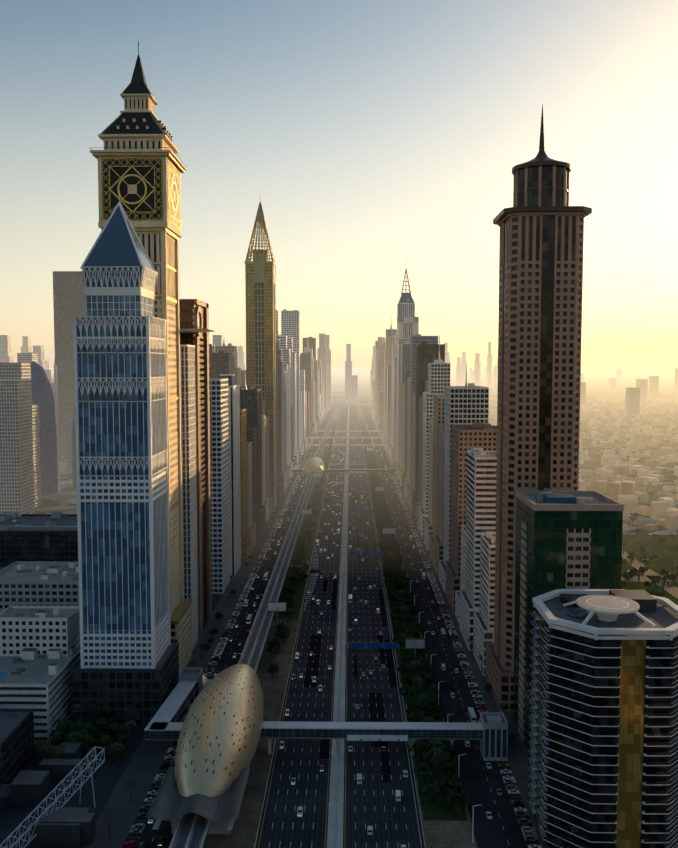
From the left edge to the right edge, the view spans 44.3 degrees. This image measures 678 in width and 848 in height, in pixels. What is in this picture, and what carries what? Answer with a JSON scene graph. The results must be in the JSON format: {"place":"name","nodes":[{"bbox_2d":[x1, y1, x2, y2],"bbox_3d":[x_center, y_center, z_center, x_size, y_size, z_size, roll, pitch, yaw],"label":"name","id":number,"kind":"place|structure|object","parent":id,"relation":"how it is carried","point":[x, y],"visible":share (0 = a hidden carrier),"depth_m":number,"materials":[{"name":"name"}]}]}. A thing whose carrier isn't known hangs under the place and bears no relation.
{"place":"outdoors","nodes":[
{"label":"outdoors","id":0,"kind":"place"},
{"bbox_2d":[0,0,677,367],"label":"sky","id":1,"kind":"structure","parent":0,"point":[375,141],"materials":[{"name":"blue"}]},
{"bbox_2d":[21,368,677,534],"bbox_3d":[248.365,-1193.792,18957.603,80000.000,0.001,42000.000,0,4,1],"label":"ground sheet","id":2,"kind":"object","parent":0,"point":[64,501],"depth_m":4210.64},
{"bbox_2d":[0,271,85,513],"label":"buildings","id":3,"kind":"structure","parent":2,"relation":"on","point":[16,453],"depth_m":941.47,"materials":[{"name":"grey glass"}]},
{"bbox_2d":[0,746,104,847],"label":"truss gantry","id":4,"kind":"object","parent":2,"relation":"on","point":[89,763],"visible":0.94,"depth_m":303.43,"materials":[{"name":"grey metal"}]},
{"bbox_2d":[30,361,76,494],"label":"curved tower","id":5,"kind":"structure","parent":2,"relation":"on","point":[43,397],"depth_m":1074.02,"materials":[{"name":"grey glass"}]},
{"bbox_2d":[0,511,232,847],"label":"blocks","id":6,"kind":"structure","parent":2,"relation":"on","point":[40,657],"depth_m":379.31,"materials":[{"name":"white concrete"}]},
{"bbox_2d":[179,299,211,636],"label":"skyscraper","id":7,"kind":"structure","parent":2,"relation":"on","point":[193,313],"depth_m":527.74,"materials":[{"name":"brown glass"}]},
{"bbox_2d":[209,344,215,377],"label":"tower","id":8,"kind":"structure","parent":2,"relation":"on","point":[212,372],"depth_m":907.12,"materials":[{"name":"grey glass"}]},
{"bbox_2d":[209,378,229,593],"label":"building","id":9,"kind":"structure","parent":2,"relation":"on","point":[219,481],"depth_m":607.57,"materials":[{"name":"white concrete"}]},
{"bbox_2d":[212,344,233,383],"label":"tower","id":10,"kind":"structure","parent":2,"relation":"on","point":[222,362],"depth_m":1030.61,"materials":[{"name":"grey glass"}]},
{"bbox_2d":[212,340,240,386],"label":"tower","id":11,"kind":"structure","parent":2,"relation":"on","point":[229,348],"depth_m":1135.45,"materials":[{"name":"grey concrete"}]},
{"bbox_2d":[241,370,245,386],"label":"tower","id":12,"kind":"structure","parent":2,"relation":"on","point":[242,375],"depth_m":1267.04,"materials":[{"name":"grey concrete"}]},
{"bbox_2d":[244,202,276,510],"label":"skyscraper","id":13,"kind":"structure","parent":2,"relation":"on","point":[260,278],"depth_m":944.41,"materials":[{"name":"gold metal"}]},
{"bbox_2d":[82,405,548,847],"bbox_3d":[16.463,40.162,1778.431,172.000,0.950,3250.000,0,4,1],"label":"road corridor","id":14,"kind":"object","parent":2,"relation":"on","point":[450,827],"visible":0.5,"depth_m":402.30,"materials":[{"name":"asphalt"}]},
{"bbox_2d":[71,202,178,727],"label":"tower","id":15,"kind":"structure","parent":14,"relation":"on","point":[129,652],"depth_m":382.36,"materials":[{"name":"blue glass"}]},
{"bbox_2d":[90,41,192,672],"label":"clock tower","id":16,"kind":"structure","parent":14,"relation":"on","point":[141,167],"depth_m":430.58,"materials":[{"name":"beige concrete"}]},
{"bbox_2d":[180,329,213,649],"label":"skyscraper","id":17,"kind":"structure","parent":14,"relation":"on","point":[189,466],"depth_m":483.71,"materials":[{"name":"white concrete"}]},
{"bbox_2d":[153,665,263,833],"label":"metro station","id":18,"kind":"object","parent":14,"relation":"on","point":[224,826],"visible":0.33,"depth_m":297.76,"materials":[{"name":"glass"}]},
{"bbox_2d":[146,767,249,820],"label":"station base","id":19,"kind":"object","parent":18,"relation":"attached to","point":[164,805],"visible":0.62,"depth_m":289.76,"materials":[{"name":"grey metal"}]},
{"bbox_2d":[175,664,263,796],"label":"metro station shell","id":20,"kind":"object","parent":18,"relation":"on","point":[221,725],"visible":0.85,"depth_m":323.35},
{"bbox_2d":[220,374,240,575],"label":"skyscraper","id":21,"kind":"structure","parent":14,"relation":"on","point":[234,475],"depth_m":661.83,"materials":[{"name":"white concrete"}]},
{"bbox_2d":[240,408,250,562],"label":"skyscraper","id":22,"kind":"structure","parent":14,"relation":"on","point":[245,542],"depth_m":713.04,"materials":[{"name":"beige concrete"}]},
{"bbox_2d":[247,442,255,551],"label":"skyscraper","id":23,"kind":"structure","parent":14,"relation":"on","point":[251,524],"depth_m":755.91,"materials":[{"name":"beige stone"}]},
{"bbox_2d":[169,413,334,847],"bbox_3d":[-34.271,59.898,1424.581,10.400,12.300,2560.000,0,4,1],"label":"metro viaduct","id":24,"kind":"object","parent":14,"relation":"on","point":[191,830],"visible":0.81,"depth_m":508.86,"materials":[{"name":"concrete"}]},
{"bbox_2d":[240,364,264,532],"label":"skyscraper","id":25,"kind":"structure","parent":14,"relation":"on","point":[250,399],"depth_m":826.91,"materials":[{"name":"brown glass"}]},
{"bbox_2d":[247,428,260,541],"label":"skyscraper","id":26,"kind":"structure","parent":14,"relation":"on","point":[252,435],"depth_m":794.58,"materials":[{"name":"brown glass"}]},
{"bbox_2d":[250,383,268,524],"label":"skyscraper","id":27,"kind":"structure","parent":14,"relation":"on","point":[265,501],"depth_m":884.49,"materials":[{"name":"beige stone"}]},
{"bbox_2d":[254,386,272,517],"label":"skyscraper","id":28,"kind":"structure","parent":14,"relation":"on","point":[267,464],"depth_m":920.73,"materials":[{"name":"grey stone"}]},
{"bbox_2d":[276,309,281,501],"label":"skyscraper","id":29,"kind":"structure","parent":14,"relation":"on","point":[279,489],"depth_m":1022.04,"materials":[{"name":"grey glass"}]},
{"bbox_2d":[278,349,283,494],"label":"skyscraper","id":30,"kind":"structure","parent":14,"relation":"on","point":[281,478],"depth_m":1054.14,"materials":[{"name":"grey glass"}]},
{"bbox_2d":[278,339,286,489],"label":"skyscraper","id":31,"kind":"structure","parent":14,"relation":"on","point":[283,472],"depth_m":1099.16,"materials":[{"name":"grey glass"}]},
{"bbox_2d":[281,349,288,485],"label":"skyscraper","id":32,"kind":"structure","parent":14,"relation":"on","point":[286,466],"depth_m":1148.59,"materials":[{"name":"grey metal"}]},
{"bbox_2d":[278,335,292,477],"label":"skyscraper","id":33,"kind":"structure","parent":14,"relation":"on","point":[286,355],"depth_m":1224.76,"materials":[{"name":"white concrete"}]},
{"bbox_2d":[284,362,290,478],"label":"skyscraper","id":34,"kind":"structure","parent":14,"relation":"on","point":[286,367],"depth_m":1186.07,"materials":[{"name":"white concrete"}]},
{"bbox_2d":[281,309,301,459],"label":"skyscraper","id":35,"kind":"structure","parent":14,"relation":"on","point":[290,323],"depth_m":1451.73,"materials":[{"name":"white concrete"}]},
{"bbox_2d":[287,336,298,462],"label":"skyscraper","id":36,"kind":"structure","parent":14,"relation":"on","point":[293,386],"depth_m":1351.21,"materials":[{"name":"white concrete"}]},
{"bbox_2d":[291,406,294,474],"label":"skyscraper","id":37,"kind":"structure","parent":14,"relation":"on","point":[292,460],"depth_m":1288.34,"materials":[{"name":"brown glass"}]},
{"bbox_2d":[300,391,303,454],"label":"skyscraper","id":38,"kind":"structure","parent":14,"relation":"on","point":[301,446],"depth_m":1519.54,"materials":[{"name":"white concrete"}]},
{"bbox_2d":[300,370,306,450],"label":"skyscraper","id":39,"kind":"structure","parent":14,"relation":"on","point":[302,389],"depth_m":1621.13,"materials":[{"name":"white concrete"}]},
{"bbox_2d":[300,353,312,436],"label":"skyscraper","id":40,"kind":"structure","parent":14,"relation":"on","point":[306,362],"depth_m":1902.00,"materials":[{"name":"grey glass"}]},
{"bbox_2d":[305,391,307,443],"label":"skyscraper","id":41,"kind":"structure","parent":14,"relation":"on","point":[306,436],"depth_m":1692.14,"materials":[{"name":"beige stone"}]},
{"bbox_2d":[307,392,310,441],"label":"skyscraper","id":42,"kind":"structure","parent":14,"relation":"on","point":[308,417],"depth_m":1794.29,"materials":[{"name":"grey glass"}]},
{"bbox_2d":[304,343,314,434],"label":"skyscraper","id":43,"kind":"structure","parent":14,"relation":"on","point":[313,425],"depth_m":1977.81,"materials":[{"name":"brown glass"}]},
{"bbox_2d":[303,337,316,421],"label":"skyscraper","id":44,"kind":"structure","parent":14,"relation":"on","point":[311,341],"depth_m":2140.46,"materials":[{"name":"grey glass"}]},
{"bbox_2d":[304,344,315,429],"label":"skyscraper","id":45,"kind":"structure","parent":14,"relation":"on","point":[310,350],"depth_m":2028.36,"materials":[{"name":"grey concrete"}]},
{"bbox_2d":[302,461,321,483],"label":"metro station","id":46,"kind":"object","parent":14,"relation":"on","point":[306,477],"visible":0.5,"depth_m":1173.23,"materials":[{"name":"concrete"}]},
{"bbox_2d":[301,471,323,474],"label":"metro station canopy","id":47,"kind":"object","parent":46,"relation":"attached to","point":[304,473],"visible":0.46,"depth_m":1167.24,"materials":[{"name":"grey metal"}]},
{"bbox_2d":[303,457,324,474],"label":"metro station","id":48,"kind":"object","parent":46,"relation":"on","point":[310,465],"visible":0.96,"depth_m":1191.15,"materials":[{"name":"gold metal"}]},
{"bbox_2d":[314,381,316,429],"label":"skyscraper","id":49,"kind":"structure","parent":14,"relation":"on","point":[314,406],"depth_m":2096.80,"materials":[{"name":"white concrete"}]},
{"bbox_2d":[316,360,318,425],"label":"skyscraper","id":50,"kind":"structure","parent":14,"relation":"on","point":[317,416],"depth_m":2274.89,"materials":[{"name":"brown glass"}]},
{"bbox_2d":[318,370,319,422],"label":"skyscraper","id":51,"kind":"structure","parent":14,"relation":"on","point":[318,396],"depth_m":2372.23,"materials":[{"name":"white concrete"}]},
{"bbox_2d":[318,360,322,417],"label":"skyscraper","id":52,"kind":"structure","parent":14,"relation":"on","point":[320,375],"depth_m":2559.07,"materials":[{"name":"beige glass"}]},
{"bbox_2d":[319,394,321,419],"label":"skyscraper","id":53,"kind":"structure","parent":14,"relation":"on","point":[320,413],"depth_m":2493.03,"materials":[{"name":"white concrete"}]},
{"bbox_2d":[144,462,507,760],"bbox_3d":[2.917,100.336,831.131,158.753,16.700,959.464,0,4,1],"label":"footbridges and pods","id":54,"kind":"object","parent":14,"relation":"on","point":[489,730],"visible":0.94,"depth_m":355.86,"materials":[{"name":"grey metal"}]},
{"bbox_2d":[137,419,522,847],"bbox_3d":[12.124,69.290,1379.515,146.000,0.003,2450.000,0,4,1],"label":"road markings","id":55,"kind":"object","parent":14,"relation":"on","point":[376,708],"visible":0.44,"depth_m":469.72,"materials":[{"name":"white paint"}]},
{"bbox_2d":[122,423,541,847],"bbox_3d":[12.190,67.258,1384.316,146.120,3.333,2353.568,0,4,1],"label":"cars","id":56,"kind":"object","parent":14,"relation":"on","point":[512,787],"visible":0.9,"depth_m":461.80,"materials":[{"name":"beige paint"}]},
{"bbox_2d":[34,423,677,847],"bbox_3d":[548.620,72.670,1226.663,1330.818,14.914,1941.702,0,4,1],"label":"trees","id":57,"kind":"object","parent":14,"relation":"on","point":[408,623],"visible":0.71,"depth_m":447.29,"materials":[{"name":"green plant"}]},
{"bbox_2d":[237,423,480,842],"bbox_3d":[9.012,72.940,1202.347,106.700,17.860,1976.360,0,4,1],"label":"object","id":58,"kind":"object","parent":14,"relation":"on","point":[277,607],"visible":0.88,"depth_m":525.98,"materials":[{"name":"grey metal"}]},
{"bbox_2d":[372,388,373,417],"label":"skyscraper","id":59,"kind":"structure","parent":14,"relation":"on","point":[373,403],"depth_m":2590.18,"materials":[{"name":"beige stone"}]},
{"bbox_2d":[373,382,374,419],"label":"skyscraper","id":60,"kind":"structure","parent":14,"relation":"on","point":[374,401],"depth_m":2510.86,"materials":[{"name":"beige glass"}]},
{"bbox_2d":[374,336,380,422],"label":"skyscraper","id":61,"kind":"structure","parent":14,"relation":"on","point":[376,344],"depth_m":2389.82,"materials":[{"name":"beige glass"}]},
{"bbox_2d":[376,355,383,426],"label":"skyscraper","id":62,"kind":"structure","parent":14,"relation":"on","point":[381,373],"depth_m":2163.40,"materials":[{"name":"beige concrete"}]},
{"bbox_2d":[375,337,384,424],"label":"skyscraper","id":63,"kind":"structure","parent":14,"relation":"on","point":[380,339],"depth_m":2298.18,"materials":[{"name":"beige concrete"}]},
{"bbox_2d":[379,404,380,427],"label":"skyscraper","id":64,"kind":"structure","parent":14,"relation":"on","point":[380,417],"depth_m":1996.22,"materials":[{"name":"brown glass"}]},
{"bbox_2d":[376,341,384,420],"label":"skyscraper","id":65,"kind":"structure","parent":14,"relation":"on","point":[381,348],"depth_m":2232.28,"materials":[{"name":"beige concrete"}]},
{"bbox_2d":[377,387,383,429],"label":"skyscraper","id":66,"kind":"structure","parent":14,"relation":"on","point":[379,399],"depth_m":2118.61,"materials":[{"name":"beige glass"}]},
{"bbox_2d":[379,394,383,436],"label":"skyscraper","id":67,"kind":"structure","parent":14,"relation":"on","point":[382,399],"depth_m":1934.52,"materials":[{"name":"beige stone"}]},
{"bbox_2d":[381,404,383,439],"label":"skyscraper","id":68,"kind":"structure","parent":14,"relation":"on","point":[382,429],"depth_m":1839.72,"materials":[{"name":"beige stone"}]},
{"bbox_2d":[385,348,390,450],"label":"skyscraper","id":69,"kind":"structure","parent":14,"relation":"on","point":[388,391],"depth_m":1608.07,"materials":[{"name":"beige glass"}]},
{"bbox_2d":[387,413,389,453],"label":"skyscraper","id":70,"kind":"structure","parent":14,"relation":"on","point":[389,432],"depth_m":1537.11,"materials":[{"name":"beige stone"}]},
{"bbox_2d":[383,329,394,443],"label":"skyscraper","id":71,"kind":"structure","parent":14,"relation":"on","point":[391,340],"depth_m":1704.77,"materials":[{"name":"beige concrete"}]},
{"bbox_2d":[382,319,396,441],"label":"skyscraper","id":72,"kind":"structure","parent":14,"relation":"on","point":[388,333],"depth_m":1761.56,"materials":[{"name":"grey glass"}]},
{"bbox_2d":[388,345,391,457],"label":"skyscraper","id":73,"kind":"structure","parent":14,"relation":"on","point":[389,444],"depth_m":1480.99,"materials":[{"name":"beige stone"}]},
{"bbox_2d":[390,332,396,461],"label":"skyscraper","id":74,"kind":"structure","parent":14,"relation":"on","point":[394,349],"depth_m":1429.74,"materials":[{"name":"white concrete"}]},
{"bbox_2d":[391,356,396,464],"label":"skyscraper","id":75,"kind":"structure","parent":14,"relation":"on","point":[393,454],"depth_m":1378.86,"materials":[{"name":"white paint"}]},
{"bbox_2d":[396,380,400,478],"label":"skyscraper","id":76,"kind":"structure","parent":14,"relation":"on","point":[397,465],"depth_m":1225.56,"materials":[{"name":"beige concrete"}]},
{"bbox_2d":[400,384,404,485],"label":"skyscraper","id":77,"kind":"structure","parent":14,"relation":"on","point":[402,470],"depth_m":1133.57,"materials":[{"name":"beige concrete"}]},
{"bbox_2d":[398,342,409,480],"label":"skyscraper","id":78,"kind":"structure","parent":14,"relation":"on","point":[405,351],"depth_m":1159.98,"materials":[{"name":"grey glass"}]},
{"bbox_2d":[402,356,409,492],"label":"skyscraper","id":79,"kind":"structure","parent":14,"relation":"on","point":[407,373],"depth_m":1085.13,"materials":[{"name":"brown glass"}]},
{"bbox_2d":[404,377,409,499],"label":"skyscraper","id":80,"kind":"structure","parent":14,"relation":"on","point":[406,481],"depth_m":1037.60,"materials":[{"name":"grey concrete"}]},
{"bbox_2d":[409,392,415,511],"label":"skyscraper","id":81,"kind":"structure","parent":14,"relation":"on","point":[411,488],"depth_m":954.69,"materials":[{"name":"beige stone"}]},
{"bbox_2d":[415,380,427,526],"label":"skyscraper","id":82,"kind":"structure","parent":14,"relation":"on","point":[418,503],"depth_m":860.53,"materials":[{"name":"grey stone"}]},
{"bbox_2d":[407,334,437,504],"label":"skyscraper","id":83,"kind":"structure","parent":14,"relation":"on","point":[417,339],"depth_m":978.07,"materials":[{"name":"grey concrete"}]},
{"bbox_2d":[412,341,444,519],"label":"skyscraper","id":84,"kind":"structure","parent":14,"relation":"on","point":[426,353],"depth_m":888.26,"materials":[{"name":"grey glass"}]},
{"bbox_2d":[424,417,432,550],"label":"skyscraper","id":85,"kind":"structure","parent":14,"relation":"on","point":[428,525],"depth_m":753.09,"materials":[{"name":"white concrete"}]},
{"bbox_2d":[418,330,449,538],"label":"skyscraper","id":86,"kind":"structure","parent":14,"relation":"on","point":[438,375],"depth_m":800.01,"materials":[{"name":"white concrete"}]},
{"bbox_2d":[429,395,444,564],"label":"skyscraper","id":87,"kind":"structure","parent":14,"relation":"on","point":[439,409],"depth_m":703.71,"materials":[{"name":"beige stone"}]},
{"bbox_2d":[434,411,444,577],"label":"skyscraper","id":88,"kind":"structure","parent":14,"relation":"on","point":[438,545],"depth_m":663.66,"materials":[{"name":"beige stone"}]},
{"bbox_2d":[455,525,465,621],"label":"high-rise building","id":89,"kind":"structure","parent":14,"relation":"on","point":[462,572],"depth_m":545.80,"materials":[{"name":"white concrete"}]},
{"bbox_2d":[439,363,488,591],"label":"skyscraper","id":90,"kind":"structure","parent":14,"relation":"on","point":[467,404],"depth_m":606.66,"materials":[{"name":"white concrete"}]},
{"bbox_2d":[459,447,496,650],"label":"high-rise building","id":91,"kind":"structure","parent":14,"relation":"on","point":[481,466],"depth_m":489.03,"materials":[{"name":"white concrete"}]},
{"bbox_2d":[473,530,495,675],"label":"high-rise building","id":92,"kind":"structure","parent":14,"relation":"on","point":[483,627],"depth_m":456.05,"materials":[{"name":"white concrete"}]},
{"bbox_2d":[26,342,620,408],"bbox_3d":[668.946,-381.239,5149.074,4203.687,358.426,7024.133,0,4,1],"label":"skyline","id":93,"kind":"structure","parent":2,"relation":"on","point":[348,380],"depth_m":3627.46},
{"bbox_2d":[0,335,658,506],"bbox_3d":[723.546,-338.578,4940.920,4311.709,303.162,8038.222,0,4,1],"label":"skyline","id":94,"kind":"structure","parent":2,"relation":"on","point":[10,368],"depth_m":1671.30},
{"bbox_2d":[306,430,385,448],"bbox_3d":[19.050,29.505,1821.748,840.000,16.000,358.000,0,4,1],"label":"flyover bridges","id":95,"kind":"structure","parent":2,"relation":"on","point":[316,431],"depth_m":1737.49,"materials":[{"name":"concrete"}]},
{"bbox_2d":[45,335,647,454],"bbox_3d":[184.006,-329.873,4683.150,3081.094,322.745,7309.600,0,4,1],"label":"skyline","id":96,"kind":"structure","parent":2,"relation":"on","point":[642,384],"depth_m":3518.86},
{"bbox_2d":[21,334,677,412],"bbox_3d":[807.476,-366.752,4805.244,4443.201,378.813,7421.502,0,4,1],"label":"skyline","id":97,"kind":"structure","parent":2,"relation":"on","point":[322,357],"depth_m":3470.20},
{"bbox_2d":[396,269,414,461],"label":"skyscraper","id":98,"kind":"structure","parent":2,"relation":"on","point":[405,301],"depth_m":1299.32,"materials":[{"name":"white concrete"}]},
{"bbox_2d":[397,307,418,461],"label":"skyscraper","id":99,"kind":"structure","parent":2,"relation":"on","point":[414,321],"depth_m":1253.66,"materials":[{"name":"grey concrete"}]},
{"bbox_2d":[445,422,496,612],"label":"skyscraper","id":100,"kind":"structure","parent":2,"relation":"on","point":[465,439],"depth_m":563.16,"materials":[{"name":"brown stone"}]},
{"bbox_2d":[485,104,591,711],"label":"skyscraper","id":101,"kind":"structure","parent":2,"relation":"on","point":[540,222],"depth_m":397.46,"materials":[{"name":"stone"}]},
{"bbox_2d":[513,488,623,752],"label":"green glass building","id":102,"kind":"structure","parent":2,"relation":"on","point":[568,539],"depth_m":352.17,"materials":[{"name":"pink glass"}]},
{"bbox_2d":[488,394,677,530],"bbox_3d":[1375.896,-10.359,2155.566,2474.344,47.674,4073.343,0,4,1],"label":"houses","id":103,"kind":"structure","parent":2,"relation":"on","point":[606,462],"depth_m":1511.68,"materials":[{"name":"beige concrete"}]},
{"bbox_2d":[528,589,677,847],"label":"octagonal tower","id":104,"kind":"structure","parent":2,"relation":"on","point":[603,747],"depth_m":277.12,"materials":[{"name":"black glass"}]},
{"bbox_2d":[621,535,677,604],"bbox_3d":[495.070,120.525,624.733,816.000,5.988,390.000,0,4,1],"label":"park and streets","id":105,"kind":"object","parent":2,"relation":"on","point":[666,559],"visible":0.09,"depth_m":703.04,"materials":[{"name":"green plant"}]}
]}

